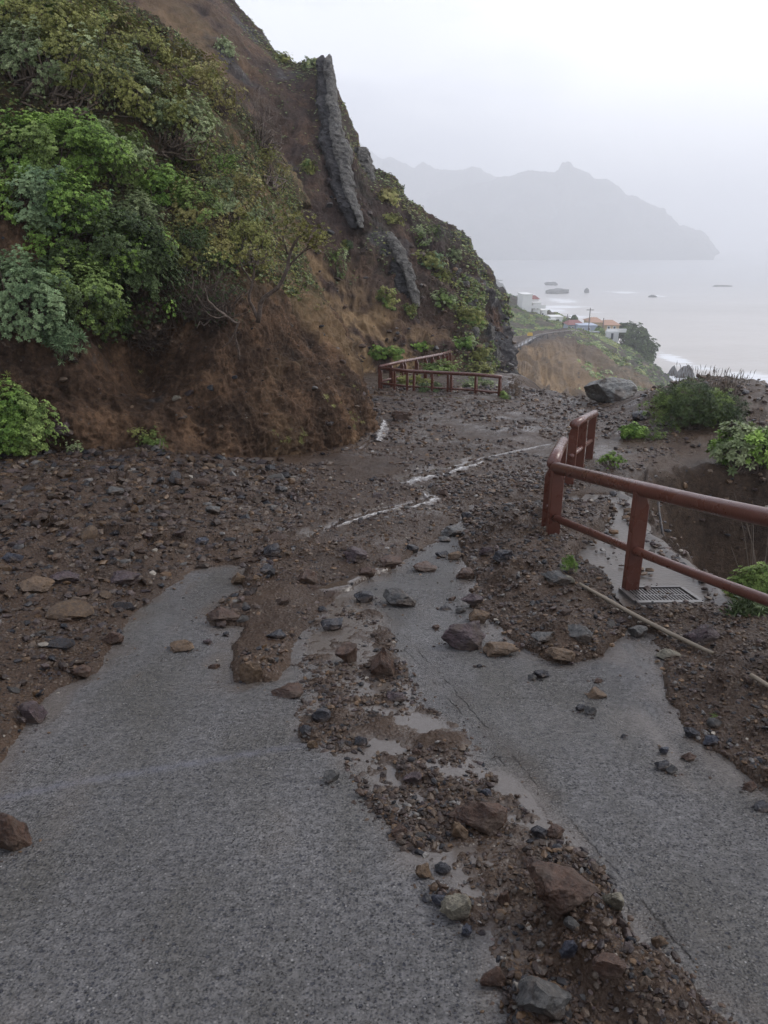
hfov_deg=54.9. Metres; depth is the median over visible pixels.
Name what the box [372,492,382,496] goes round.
stone
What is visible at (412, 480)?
stream
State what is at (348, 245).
bush
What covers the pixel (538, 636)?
rock
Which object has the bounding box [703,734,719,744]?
rock
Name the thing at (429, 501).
stream
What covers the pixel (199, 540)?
rock
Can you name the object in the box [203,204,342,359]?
gnarled tree
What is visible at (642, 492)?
railing
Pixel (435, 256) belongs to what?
bush
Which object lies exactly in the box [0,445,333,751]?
gravel
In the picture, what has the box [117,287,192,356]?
shrub
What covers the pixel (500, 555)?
rock
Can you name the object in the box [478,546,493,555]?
rock
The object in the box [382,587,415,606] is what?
rock
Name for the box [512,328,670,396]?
headland
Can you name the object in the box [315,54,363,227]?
rock spire
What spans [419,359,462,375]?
bush
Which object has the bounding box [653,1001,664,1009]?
stone
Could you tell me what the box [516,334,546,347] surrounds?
road
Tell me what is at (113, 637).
rock
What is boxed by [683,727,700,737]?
rock
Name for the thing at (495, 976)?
rock
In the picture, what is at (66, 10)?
shrub
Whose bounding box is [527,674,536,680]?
rock
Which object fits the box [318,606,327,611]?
rock
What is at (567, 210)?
mountain
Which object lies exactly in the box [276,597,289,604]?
stone
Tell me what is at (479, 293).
ground cover
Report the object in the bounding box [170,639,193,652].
rock
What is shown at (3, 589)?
stone
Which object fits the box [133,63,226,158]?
shrub
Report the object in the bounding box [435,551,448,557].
rock
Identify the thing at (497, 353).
rock outcrop
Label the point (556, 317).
house
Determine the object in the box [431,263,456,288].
bush
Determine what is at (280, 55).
bush
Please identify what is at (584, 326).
house
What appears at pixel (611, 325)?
house
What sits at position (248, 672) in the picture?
rock
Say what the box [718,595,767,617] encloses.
shrub
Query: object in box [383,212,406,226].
bush
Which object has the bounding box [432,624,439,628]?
rock
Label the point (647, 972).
rock
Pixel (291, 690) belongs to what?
rock
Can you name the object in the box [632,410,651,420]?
rock
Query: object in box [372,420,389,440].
stream
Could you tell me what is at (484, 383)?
bush
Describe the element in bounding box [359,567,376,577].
rock
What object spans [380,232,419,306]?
rock spire
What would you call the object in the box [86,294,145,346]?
shrub
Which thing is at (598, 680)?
rock
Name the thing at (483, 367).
bush
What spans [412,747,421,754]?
rock
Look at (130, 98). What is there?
shrub
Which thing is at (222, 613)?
rock
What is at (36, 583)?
rock
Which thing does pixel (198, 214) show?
shrub
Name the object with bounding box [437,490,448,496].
stone
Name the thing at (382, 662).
rock
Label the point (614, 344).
ground cover
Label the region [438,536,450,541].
rock
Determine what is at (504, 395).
bush
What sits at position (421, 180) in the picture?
mountain
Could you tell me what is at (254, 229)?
shrub
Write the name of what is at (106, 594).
stone
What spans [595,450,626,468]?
shrub
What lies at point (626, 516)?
gravel
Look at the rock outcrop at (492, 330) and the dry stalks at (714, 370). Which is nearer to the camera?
the dry stalks at (714, 370)
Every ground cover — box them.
[0,0,329,304]
[1,297,363,449]
[230,13,517,372]
[506,292,569,335]
[565,326,666,390]
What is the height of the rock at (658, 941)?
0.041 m
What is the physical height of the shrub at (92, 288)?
1.173 m
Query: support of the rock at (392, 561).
on the road at (200, 830)
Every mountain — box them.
[359,142,496,198]
[407,161,719,259]
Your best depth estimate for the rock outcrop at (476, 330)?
30.69 m
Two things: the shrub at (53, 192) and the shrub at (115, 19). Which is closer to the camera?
the shrub at (53, 192)
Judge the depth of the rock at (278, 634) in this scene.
4.41 m
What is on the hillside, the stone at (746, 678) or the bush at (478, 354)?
the bush at (478, 354)
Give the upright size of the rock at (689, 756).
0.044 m
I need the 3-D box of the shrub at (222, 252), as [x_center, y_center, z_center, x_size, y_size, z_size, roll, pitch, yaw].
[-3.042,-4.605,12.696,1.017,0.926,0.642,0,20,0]
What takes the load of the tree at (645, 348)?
on the headland
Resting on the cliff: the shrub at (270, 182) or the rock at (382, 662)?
the shrub at (270, 182)
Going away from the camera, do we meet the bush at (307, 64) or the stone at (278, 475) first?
the stone at (278, 475)
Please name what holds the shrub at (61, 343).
on the cliff
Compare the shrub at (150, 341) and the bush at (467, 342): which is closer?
the shrub at (150, 341)
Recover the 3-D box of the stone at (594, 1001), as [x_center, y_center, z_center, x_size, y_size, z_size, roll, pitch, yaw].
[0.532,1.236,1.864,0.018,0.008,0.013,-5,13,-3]
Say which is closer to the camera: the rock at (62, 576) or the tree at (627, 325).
the rock at (62, 576)
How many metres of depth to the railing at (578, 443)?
10.52 m
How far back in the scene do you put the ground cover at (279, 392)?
12.05 m
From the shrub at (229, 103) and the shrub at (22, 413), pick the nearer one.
the shrub at (22, 413)
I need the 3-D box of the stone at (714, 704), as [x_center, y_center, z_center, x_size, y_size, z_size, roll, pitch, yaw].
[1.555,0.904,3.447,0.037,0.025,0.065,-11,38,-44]
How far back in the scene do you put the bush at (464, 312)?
30.71 m
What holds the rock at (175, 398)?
on the cliff
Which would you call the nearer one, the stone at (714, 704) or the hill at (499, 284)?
the stone at (714, 704)
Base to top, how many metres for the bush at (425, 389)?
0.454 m
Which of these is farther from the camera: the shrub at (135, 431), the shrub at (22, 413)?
the shrub at (135, 431)
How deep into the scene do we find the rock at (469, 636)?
4.33 m
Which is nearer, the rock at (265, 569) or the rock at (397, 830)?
the rock at (397, 830)
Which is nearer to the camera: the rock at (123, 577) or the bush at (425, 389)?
the rock at (123, 577)
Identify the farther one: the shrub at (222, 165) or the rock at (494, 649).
the shrub at (222, 165)
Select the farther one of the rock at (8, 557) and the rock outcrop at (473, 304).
the rock outcrop at (473, 304)
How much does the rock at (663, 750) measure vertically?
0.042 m
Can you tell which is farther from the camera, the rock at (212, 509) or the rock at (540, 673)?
the rock at (212, 509)
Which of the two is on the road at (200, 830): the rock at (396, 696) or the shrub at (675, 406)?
the rock at (396, 696)
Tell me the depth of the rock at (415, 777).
2.90 m
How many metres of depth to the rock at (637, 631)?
4.53 m
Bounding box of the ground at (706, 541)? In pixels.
[0,373,767,1023]
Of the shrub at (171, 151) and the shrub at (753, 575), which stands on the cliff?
the shrub at (171, 151)
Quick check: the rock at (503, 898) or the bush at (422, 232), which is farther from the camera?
the bush at (422, 232)
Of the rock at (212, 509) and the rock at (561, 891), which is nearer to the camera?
the rock at (561, 891)
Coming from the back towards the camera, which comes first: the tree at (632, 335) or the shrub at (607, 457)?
the tree at (632, 335)
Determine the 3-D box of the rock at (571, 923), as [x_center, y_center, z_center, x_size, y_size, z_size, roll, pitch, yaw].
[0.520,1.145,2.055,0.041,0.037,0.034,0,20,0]
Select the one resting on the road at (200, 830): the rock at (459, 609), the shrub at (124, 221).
the rock at (459, 609)
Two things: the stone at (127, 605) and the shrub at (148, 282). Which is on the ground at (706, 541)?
the stone at (127, 605)
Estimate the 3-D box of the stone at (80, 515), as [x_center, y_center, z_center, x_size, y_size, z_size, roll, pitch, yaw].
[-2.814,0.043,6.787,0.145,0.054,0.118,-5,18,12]
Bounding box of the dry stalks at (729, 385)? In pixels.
[648,373,750,417]
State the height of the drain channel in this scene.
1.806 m
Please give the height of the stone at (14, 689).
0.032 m
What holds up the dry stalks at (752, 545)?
on the ground at (706, 541)
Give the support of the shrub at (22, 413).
on the cliff
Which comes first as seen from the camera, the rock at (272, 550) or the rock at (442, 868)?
the rock at (442, 868)
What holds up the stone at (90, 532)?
on the ground at (706, 541)
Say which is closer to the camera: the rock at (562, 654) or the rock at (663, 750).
the rock at (663, 750)
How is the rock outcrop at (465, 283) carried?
on the hillside
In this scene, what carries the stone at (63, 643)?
on the ground at (706, 541)
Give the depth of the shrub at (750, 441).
11.33 m
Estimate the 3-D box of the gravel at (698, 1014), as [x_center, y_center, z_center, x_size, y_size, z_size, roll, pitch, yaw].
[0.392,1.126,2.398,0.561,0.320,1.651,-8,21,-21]
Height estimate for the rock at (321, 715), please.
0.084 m
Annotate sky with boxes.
[235,0,767,243]
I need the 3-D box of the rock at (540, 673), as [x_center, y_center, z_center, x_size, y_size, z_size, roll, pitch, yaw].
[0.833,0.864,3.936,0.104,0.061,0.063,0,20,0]
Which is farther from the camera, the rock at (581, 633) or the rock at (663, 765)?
the rock at (581, 633)
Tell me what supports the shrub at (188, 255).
on the cliff
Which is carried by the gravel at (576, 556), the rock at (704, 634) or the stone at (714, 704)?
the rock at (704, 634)
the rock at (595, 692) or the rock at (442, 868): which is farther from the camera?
the rock at (595, 692)
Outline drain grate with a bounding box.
[618,586,703,606]
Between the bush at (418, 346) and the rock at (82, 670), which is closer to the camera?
the rock at (82, 670)
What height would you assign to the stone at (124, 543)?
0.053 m
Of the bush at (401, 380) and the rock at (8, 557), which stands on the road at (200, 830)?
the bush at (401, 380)
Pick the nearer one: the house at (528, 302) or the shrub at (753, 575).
the shrub at (753, 575)
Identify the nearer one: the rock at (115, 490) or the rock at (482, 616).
the rock at (482, 616)
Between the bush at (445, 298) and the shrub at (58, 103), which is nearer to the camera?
the shrub at (58, 103)
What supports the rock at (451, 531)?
on the road at (200, 830)
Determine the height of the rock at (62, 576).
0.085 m
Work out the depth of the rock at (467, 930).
2.11 m
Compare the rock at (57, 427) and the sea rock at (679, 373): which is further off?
the sea rock at (679, 373)
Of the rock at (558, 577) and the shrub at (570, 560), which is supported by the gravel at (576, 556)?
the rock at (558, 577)
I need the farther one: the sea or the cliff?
the sea
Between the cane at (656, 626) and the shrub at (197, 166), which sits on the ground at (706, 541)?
the cane at (656, 626)
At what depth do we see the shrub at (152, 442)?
10.72 m
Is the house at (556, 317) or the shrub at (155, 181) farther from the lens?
the house at (556, 317)
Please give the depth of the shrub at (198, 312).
11.95 m
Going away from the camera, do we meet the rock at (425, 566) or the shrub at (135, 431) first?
the rock at (425, 566)
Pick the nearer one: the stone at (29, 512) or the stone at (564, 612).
the stone at (564, 612)
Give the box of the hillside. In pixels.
[128,0,520,374]
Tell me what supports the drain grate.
on the drain channel
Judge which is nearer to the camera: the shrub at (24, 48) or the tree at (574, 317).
the shrub at (24, 48)
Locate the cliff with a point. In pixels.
(86, 402)
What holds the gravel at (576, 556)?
on the ground at (706, 541)
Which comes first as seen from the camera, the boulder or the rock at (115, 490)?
the rock at (115, 490)
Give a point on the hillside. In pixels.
(204, 24)
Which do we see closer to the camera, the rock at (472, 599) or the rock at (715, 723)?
the rock at (715, 723)
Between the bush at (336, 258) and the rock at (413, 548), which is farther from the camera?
the bush at (336, 258)
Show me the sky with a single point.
(665, 102)
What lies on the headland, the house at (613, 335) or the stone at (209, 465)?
the house at (613, 335)
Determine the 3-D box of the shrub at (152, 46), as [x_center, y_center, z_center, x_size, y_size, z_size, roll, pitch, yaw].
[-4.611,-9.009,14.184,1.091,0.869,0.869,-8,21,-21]
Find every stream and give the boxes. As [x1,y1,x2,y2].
[335,491,439,526]
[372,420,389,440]
[399,461,484,484]
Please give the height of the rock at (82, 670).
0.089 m
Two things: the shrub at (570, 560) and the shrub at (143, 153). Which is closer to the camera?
the shrub at (570, 560)
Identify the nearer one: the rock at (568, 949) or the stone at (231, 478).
the rock at (568, 949)
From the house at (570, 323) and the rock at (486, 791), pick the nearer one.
the rock at (486, 791)
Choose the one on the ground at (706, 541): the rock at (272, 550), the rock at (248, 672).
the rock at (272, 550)
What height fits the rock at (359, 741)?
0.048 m
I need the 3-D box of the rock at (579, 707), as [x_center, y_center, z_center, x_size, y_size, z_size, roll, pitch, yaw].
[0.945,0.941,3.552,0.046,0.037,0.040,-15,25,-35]
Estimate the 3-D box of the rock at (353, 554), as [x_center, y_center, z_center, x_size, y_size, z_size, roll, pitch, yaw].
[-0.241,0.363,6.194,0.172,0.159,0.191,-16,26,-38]
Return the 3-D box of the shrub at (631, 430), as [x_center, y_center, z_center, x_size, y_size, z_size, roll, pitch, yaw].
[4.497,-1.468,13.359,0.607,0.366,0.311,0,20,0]
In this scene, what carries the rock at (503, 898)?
on the road at (200, 830)
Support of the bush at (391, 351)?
on the hillside
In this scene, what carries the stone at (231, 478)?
on the ground at (706, 541)
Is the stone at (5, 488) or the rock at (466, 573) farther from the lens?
the stone at (5, 488)
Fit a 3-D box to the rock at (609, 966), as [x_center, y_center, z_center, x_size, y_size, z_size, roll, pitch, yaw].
[0.571,1.162,1.890,0.082,0.064,0.060,0,20,0]
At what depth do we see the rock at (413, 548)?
6.67 m
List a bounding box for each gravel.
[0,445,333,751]
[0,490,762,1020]
[1,229,375,452]
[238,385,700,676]
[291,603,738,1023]
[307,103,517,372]
[368,752,723,1023]
[433,470,767,771]
[578,373,767,574]
[588,491,749,607]
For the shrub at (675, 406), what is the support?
on the ground at (706, 541)
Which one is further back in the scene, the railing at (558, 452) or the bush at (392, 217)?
the bush at (392, 217)
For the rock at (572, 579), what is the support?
on the gravel at (576, 556)
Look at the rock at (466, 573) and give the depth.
5.83 m
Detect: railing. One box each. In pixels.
[378,350,451,388]
[378,366,501,395]
[541,437,567,525]
[546,462,767,606]
[565,410,597,484]
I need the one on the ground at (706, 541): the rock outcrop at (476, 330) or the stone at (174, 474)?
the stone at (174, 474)
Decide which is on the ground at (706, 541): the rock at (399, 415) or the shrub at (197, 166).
the rock at (399, 415)
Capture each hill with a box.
[496,279,506,292]
[508,295,559,334]
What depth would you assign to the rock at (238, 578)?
5.67 m
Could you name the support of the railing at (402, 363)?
on the road at (200, 830)
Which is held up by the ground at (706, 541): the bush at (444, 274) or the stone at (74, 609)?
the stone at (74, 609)
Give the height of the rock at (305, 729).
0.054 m
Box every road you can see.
[0,496,767,1023]
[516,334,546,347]
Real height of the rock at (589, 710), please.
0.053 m
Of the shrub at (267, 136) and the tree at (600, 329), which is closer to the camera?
the shrub at (267, 136)
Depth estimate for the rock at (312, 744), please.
3.18 m
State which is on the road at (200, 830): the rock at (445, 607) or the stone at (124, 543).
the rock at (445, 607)
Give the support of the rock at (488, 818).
on the ground at (706, 541)
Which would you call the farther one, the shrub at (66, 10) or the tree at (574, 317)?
the tree at (574, 317)
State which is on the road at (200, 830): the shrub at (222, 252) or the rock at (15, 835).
the rock at (15, 835)
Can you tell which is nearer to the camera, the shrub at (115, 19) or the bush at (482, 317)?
the shrub at (115, 19)
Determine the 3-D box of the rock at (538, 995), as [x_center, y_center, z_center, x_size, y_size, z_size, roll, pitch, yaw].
[0.399,1.222,1.851,0.133,0.137,0.100,7,21,19]
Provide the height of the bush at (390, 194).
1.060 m
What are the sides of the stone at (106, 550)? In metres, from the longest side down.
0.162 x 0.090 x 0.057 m
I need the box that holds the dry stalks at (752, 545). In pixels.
[731,493,767,603]
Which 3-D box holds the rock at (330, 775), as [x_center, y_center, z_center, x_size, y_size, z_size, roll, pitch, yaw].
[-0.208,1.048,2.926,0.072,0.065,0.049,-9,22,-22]
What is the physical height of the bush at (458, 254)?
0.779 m
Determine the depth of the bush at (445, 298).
30.52 m
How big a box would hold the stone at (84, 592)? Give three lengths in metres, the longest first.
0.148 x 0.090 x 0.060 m
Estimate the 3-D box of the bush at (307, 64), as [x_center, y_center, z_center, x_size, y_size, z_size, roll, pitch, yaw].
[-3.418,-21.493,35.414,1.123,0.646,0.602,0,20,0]
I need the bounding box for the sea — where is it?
[483,244,767,383]
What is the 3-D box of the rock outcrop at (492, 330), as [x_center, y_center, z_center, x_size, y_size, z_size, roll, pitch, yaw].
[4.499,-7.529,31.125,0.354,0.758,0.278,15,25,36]
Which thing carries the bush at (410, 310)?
on the hillside
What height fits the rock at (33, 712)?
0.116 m
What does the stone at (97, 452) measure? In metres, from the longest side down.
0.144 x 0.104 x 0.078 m
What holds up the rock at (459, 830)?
on the ground at (706, 541)
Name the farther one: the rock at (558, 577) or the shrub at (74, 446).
the shrub at (74, 446)
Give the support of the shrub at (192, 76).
on the cliff
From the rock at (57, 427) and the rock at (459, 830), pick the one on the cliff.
the rock at (57, 427)
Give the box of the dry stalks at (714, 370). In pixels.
[671,363,759,384]
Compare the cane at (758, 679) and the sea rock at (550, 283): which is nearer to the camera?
the cane at (758, 679)
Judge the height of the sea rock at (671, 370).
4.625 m
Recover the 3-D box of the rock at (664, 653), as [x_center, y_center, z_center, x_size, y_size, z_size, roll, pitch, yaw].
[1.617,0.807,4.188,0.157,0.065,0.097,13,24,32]
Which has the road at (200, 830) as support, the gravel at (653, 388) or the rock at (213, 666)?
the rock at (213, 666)
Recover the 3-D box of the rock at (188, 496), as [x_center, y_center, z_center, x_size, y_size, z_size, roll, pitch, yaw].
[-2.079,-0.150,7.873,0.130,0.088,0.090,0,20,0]
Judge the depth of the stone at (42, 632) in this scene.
4.34 m
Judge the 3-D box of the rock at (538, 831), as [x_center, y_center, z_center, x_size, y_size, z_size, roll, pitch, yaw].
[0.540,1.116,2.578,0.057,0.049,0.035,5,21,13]
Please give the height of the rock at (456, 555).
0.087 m
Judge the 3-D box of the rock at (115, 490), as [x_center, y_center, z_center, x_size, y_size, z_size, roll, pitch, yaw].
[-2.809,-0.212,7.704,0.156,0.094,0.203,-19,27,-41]
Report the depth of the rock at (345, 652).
4.13 m
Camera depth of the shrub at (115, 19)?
13.22 m
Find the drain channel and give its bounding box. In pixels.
[579,491,733,635]
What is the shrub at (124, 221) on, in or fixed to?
on the cliff
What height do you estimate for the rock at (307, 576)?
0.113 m
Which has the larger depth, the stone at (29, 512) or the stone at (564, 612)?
the stone at (29, 512)
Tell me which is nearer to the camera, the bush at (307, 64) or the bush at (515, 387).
the bush at (515, 387)
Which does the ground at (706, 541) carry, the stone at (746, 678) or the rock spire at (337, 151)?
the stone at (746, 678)
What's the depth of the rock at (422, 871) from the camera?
2.36 m
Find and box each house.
[517,292,547,315]
[547,315,563,321]
[562,320,581,327]
[575,323,597,330]
[583,317,626,334]
[605,331,618,342]
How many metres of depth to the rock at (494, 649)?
4.23 m
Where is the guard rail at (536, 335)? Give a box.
[517,330,579,349]
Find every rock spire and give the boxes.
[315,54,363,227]
[354,147,375,181]
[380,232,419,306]
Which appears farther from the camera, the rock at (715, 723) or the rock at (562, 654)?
the rock at (562, 654)
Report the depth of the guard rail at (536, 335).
132.73 m
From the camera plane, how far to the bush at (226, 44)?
32.60 m
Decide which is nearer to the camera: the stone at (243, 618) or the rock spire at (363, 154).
the stone at (243, 618)
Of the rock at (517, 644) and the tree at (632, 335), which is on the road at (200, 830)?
the rock at (517, 644)
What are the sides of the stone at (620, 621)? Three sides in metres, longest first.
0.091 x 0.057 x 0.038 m
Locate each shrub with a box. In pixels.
[0,0,109,57]
[0,6,129,118]
[0,107,141,189]
[0,162,116,239]
[0,243,76,342]
[0,374,69,457]
[20,79,105,118]
[20,251,129,335]
[22,196,178,279]
[34,21,206,138]
[37,311,91,365]
[59,0,141,55]
[59,115,160,193]
[65,439,83,460]
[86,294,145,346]
[95,222,190,332]
[109,183,171,239]
[116,16,175,66]
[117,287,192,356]
[127,427,150,438]
[131,163,192,210]
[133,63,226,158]
[136,426,166,452]
[141,33,232,95]
[142,117,210,163]
[145,254,253,327]
[164,214,218,283]
[166,175,228,244]
[169,131,221,177]
[186,217,234,267]
[199,165,277,238]
[200,58,248,120]
[214,152,243,175]
[215,207,281,269]
[232,84,287,165]
[257,143,297,196]
[560,554,578,572]
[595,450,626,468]
[617,421,648,438]
[637,377,738,432]
[641,427,666,439]
[697,392,751,427]
[704,420,767,476]
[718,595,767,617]
[722,561,767,604]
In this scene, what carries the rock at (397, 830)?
on the road at (200, 830)
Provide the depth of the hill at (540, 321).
207.35 m
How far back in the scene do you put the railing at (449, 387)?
19.22 m
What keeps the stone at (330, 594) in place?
on the road at (200, 830)
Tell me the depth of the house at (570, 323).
196.23 m
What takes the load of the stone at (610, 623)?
on the gravel at (576, 556)
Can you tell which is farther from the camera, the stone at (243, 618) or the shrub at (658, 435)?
the shrub at (658, 435)
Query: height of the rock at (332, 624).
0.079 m
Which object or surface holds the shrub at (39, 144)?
on the cliff
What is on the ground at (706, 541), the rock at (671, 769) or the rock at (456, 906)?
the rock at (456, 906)
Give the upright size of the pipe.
0.308 m
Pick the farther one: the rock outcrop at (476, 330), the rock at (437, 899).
the rock outcrop at (476, 330)
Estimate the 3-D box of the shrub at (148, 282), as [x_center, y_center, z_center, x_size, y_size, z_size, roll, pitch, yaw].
[-3.829,-3.678,11.614,1.463,1.642,1.087,0,20,0]
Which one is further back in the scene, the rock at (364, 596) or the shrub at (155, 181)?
the shrub at (155, 181)
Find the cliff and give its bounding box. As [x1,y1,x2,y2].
[0,0,380,457]
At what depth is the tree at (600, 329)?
186.77 m
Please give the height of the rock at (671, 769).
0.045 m
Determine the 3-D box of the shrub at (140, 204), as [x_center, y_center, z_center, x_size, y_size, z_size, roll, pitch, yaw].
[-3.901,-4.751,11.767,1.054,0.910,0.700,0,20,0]
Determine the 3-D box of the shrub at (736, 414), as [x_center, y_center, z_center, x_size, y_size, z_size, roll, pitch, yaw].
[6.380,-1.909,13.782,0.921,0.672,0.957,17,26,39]
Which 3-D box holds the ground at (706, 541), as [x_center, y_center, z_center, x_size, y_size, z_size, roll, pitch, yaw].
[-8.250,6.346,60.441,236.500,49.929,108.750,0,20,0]
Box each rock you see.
[0,552,23,562]
[0,812,31,851]
[17,575,54,592]
[17,700,47,723]
[49,571,79,583]
[50,422,73,435]
[70,664,91,677]
[103,631,123,643]
[106,486,123,494]
[110,570,139,585]
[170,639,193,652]
[172,395,180,400]
[182,493,193,500]
[195,537,208,543]
[203,639,211,643]
[205,505,219,513]
[207,607,239,620]
[208,664,219,668]
[231,572,244,584]
[236,661,263,683]
[260,564,272,573]
[263,543,279,556]
[266,629,286,638]
[271,682,303,698]
[297,569,317,583]
[299,725,311,736]
[307,740,317,748]
[311,708,330,721]
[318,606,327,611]
[320,617,342,629]
[323,769,339,782]
[335,642,356,662]
[343,546,366,562]
[354,591,372,602]
[354,736,366,745]
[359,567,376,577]
[371,647,394,675]
[379,555,401,567]
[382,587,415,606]
[386,691,405,702]
[391,411,412,420]
[391,824,406,837]
[403,771,422,783]
[406,544,418,552]
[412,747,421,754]
[413,561,436,572]
[415,862,430,877]
[431,894,445,905]
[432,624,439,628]
[434,861,450,874]
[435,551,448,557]
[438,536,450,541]
[439,605,450,609]
[439,893,471,920]
[441,525,464,536]
[441,620,485,650]
[448,551,461,559]
[448,801,507,835]
[451,821,467,838]
[455,567,474,578]
[455,606,465,612]
[460,593,482,605]
[461,512,473,520]
[461,923,472,936]
[469,609,489,623]
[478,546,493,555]
[480,788,491,796]
[480,966,505,986]
[482,641,518,656]
[492,549,514,562]
[497,890,509,904]
[514,642,522,649]
[515,975,571,1020]
[524,856,599,919]
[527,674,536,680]
[530,631,554,641]
[531,825,546,838]
[532,669,549,677]
[541,570,570,585]
[544,282,557,284]
[545,288,568,293]
[545,647,575,661]
[547,824,564,838]
[559,940,577,958]
[563,916,579,930]
[566,575,574,582]
[568,624,592,642]
[575,704,585,711]
[584,706,596,715]
[586,686,606,698]
[592,952,625,982]
[594,678,602,682]
[602,892,623,910]
[628,625,647,637]
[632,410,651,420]
[642,967,653,977]
[651,935,668,948]
[654,759,669,770]
[655,648,680,658]
[659,746,668,754]
[665,764,677,774]
[667,365,675,375]
[675,365,693,377]
[680,752,696,761]
[683,624,719,645]
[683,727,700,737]
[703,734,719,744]
[706,718,721,728]
[712,285,732,286]
[742,780,756,791]
[754,800,767,812]
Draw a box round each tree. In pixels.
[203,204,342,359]
[570,315,577,319]
[594,325,605,335]
[618,321,631,343]
[621,322,649,347]
[634,334,660,363]
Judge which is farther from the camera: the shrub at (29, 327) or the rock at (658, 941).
the shrub at (29, 327)
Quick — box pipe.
[657,502,663,535]
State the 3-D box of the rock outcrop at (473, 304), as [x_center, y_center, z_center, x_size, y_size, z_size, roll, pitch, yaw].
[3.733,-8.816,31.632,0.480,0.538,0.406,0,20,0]
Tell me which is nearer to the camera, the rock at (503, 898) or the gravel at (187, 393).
the rock at (503, 898)
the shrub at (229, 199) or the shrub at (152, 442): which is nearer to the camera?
the shrub at (152, 442)
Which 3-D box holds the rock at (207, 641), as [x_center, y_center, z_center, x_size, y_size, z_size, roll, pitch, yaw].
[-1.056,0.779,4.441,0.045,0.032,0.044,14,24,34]
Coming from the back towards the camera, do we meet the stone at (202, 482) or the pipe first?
the stone at (202, 482)
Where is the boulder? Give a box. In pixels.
[584,377,636,402]
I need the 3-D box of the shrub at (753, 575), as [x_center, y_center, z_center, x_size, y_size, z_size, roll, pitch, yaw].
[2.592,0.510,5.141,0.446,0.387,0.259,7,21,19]
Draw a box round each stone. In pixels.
[0,585,6,592]
[1,483,18,491]
[9,687,19,692]
[20,509,38,516]
[36,630,45,634]
[45,599,93,619]
[45,637,74,649]
[73,513,83,517]
[77,588,90,596]
[80,525,97,541]
[94,450,101,455]
[99,590,111,598]
[102,548,118,553]
[113,601,135,609]
[120,541,127,546]
[169,470,180,483]
[195,478,209,486]
[203,463,215,467]
[225,476,235,481]
[237,615,248,621]
[269,473,285,479]
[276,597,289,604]
[324,590,334,597]
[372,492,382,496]
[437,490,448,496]
[560,609,572,615]
[592,999,597,1004]
[606,620,615,627]
[615,619,625,623]
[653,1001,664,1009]
[711,701,719,707]
[742,675,752,684]
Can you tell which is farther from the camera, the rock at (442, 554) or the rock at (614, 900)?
the rock at (442, 554)
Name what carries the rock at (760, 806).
on the road at (200, 830)
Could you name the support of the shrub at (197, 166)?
on the cliff
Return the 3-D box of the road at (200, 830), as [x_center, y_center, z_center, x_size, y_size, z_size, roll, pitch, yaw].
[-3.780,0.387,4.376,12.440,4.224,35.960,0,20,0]
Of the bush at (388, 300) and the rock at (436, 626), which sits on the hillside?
the bush at (388, 300)
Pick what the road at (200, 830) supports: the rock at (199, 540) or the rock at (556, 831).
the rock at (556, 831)
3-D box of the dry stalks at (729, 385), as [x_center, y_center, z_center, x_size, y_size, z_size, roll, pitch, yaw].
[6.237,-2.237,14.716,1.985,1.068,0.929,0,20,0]
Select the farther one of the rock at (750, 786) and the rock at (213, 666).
the rock at (213, 666)
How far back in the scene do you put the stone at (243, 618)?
4.75 m
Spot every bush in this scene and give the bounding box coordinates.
[213,34,239,59]
[270,50,292,63]
[299,157,318,174]
[301,56,317,69]
[324,247,349,278]
[341,239,353,250]
[368,344,404,360]
[375,187,400,207]
[375,285,399,310]
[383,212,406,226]
[386,373,434,385]
[401,303,418,318]
[406,224,443,248]
[411,249,448,270]
[411,341,433,351]
[416,381,442,392]
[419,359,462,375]
[429,287,457,309]
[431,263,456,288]
[446,246,466,260]
[451,336,483,349]
[453,306,485,324]
[457,377,496,387]
[464,361,498,380]
[467,309,485,324]
[469,345,491,362]
[499,390,510,398]
[501,375,524,395]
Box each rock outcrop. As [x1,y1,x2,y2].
[463,281,469,288]
[468,301,476,308]
[471,327,479,338]
[488,324,494,338]
[494,347,500,367]
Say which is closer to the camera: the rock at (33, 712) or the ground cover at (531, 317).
the rock at (33, 712)
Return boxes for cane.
[579,582,713,654]
[749,673,767,687]
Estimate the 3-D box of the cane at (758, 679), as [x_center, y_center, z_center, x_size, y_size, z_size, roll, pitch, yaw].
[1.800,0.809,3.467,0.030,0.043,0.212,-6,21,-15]
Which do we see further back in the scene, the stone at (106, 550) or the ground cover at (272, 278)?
the ground cover at (272, 278)

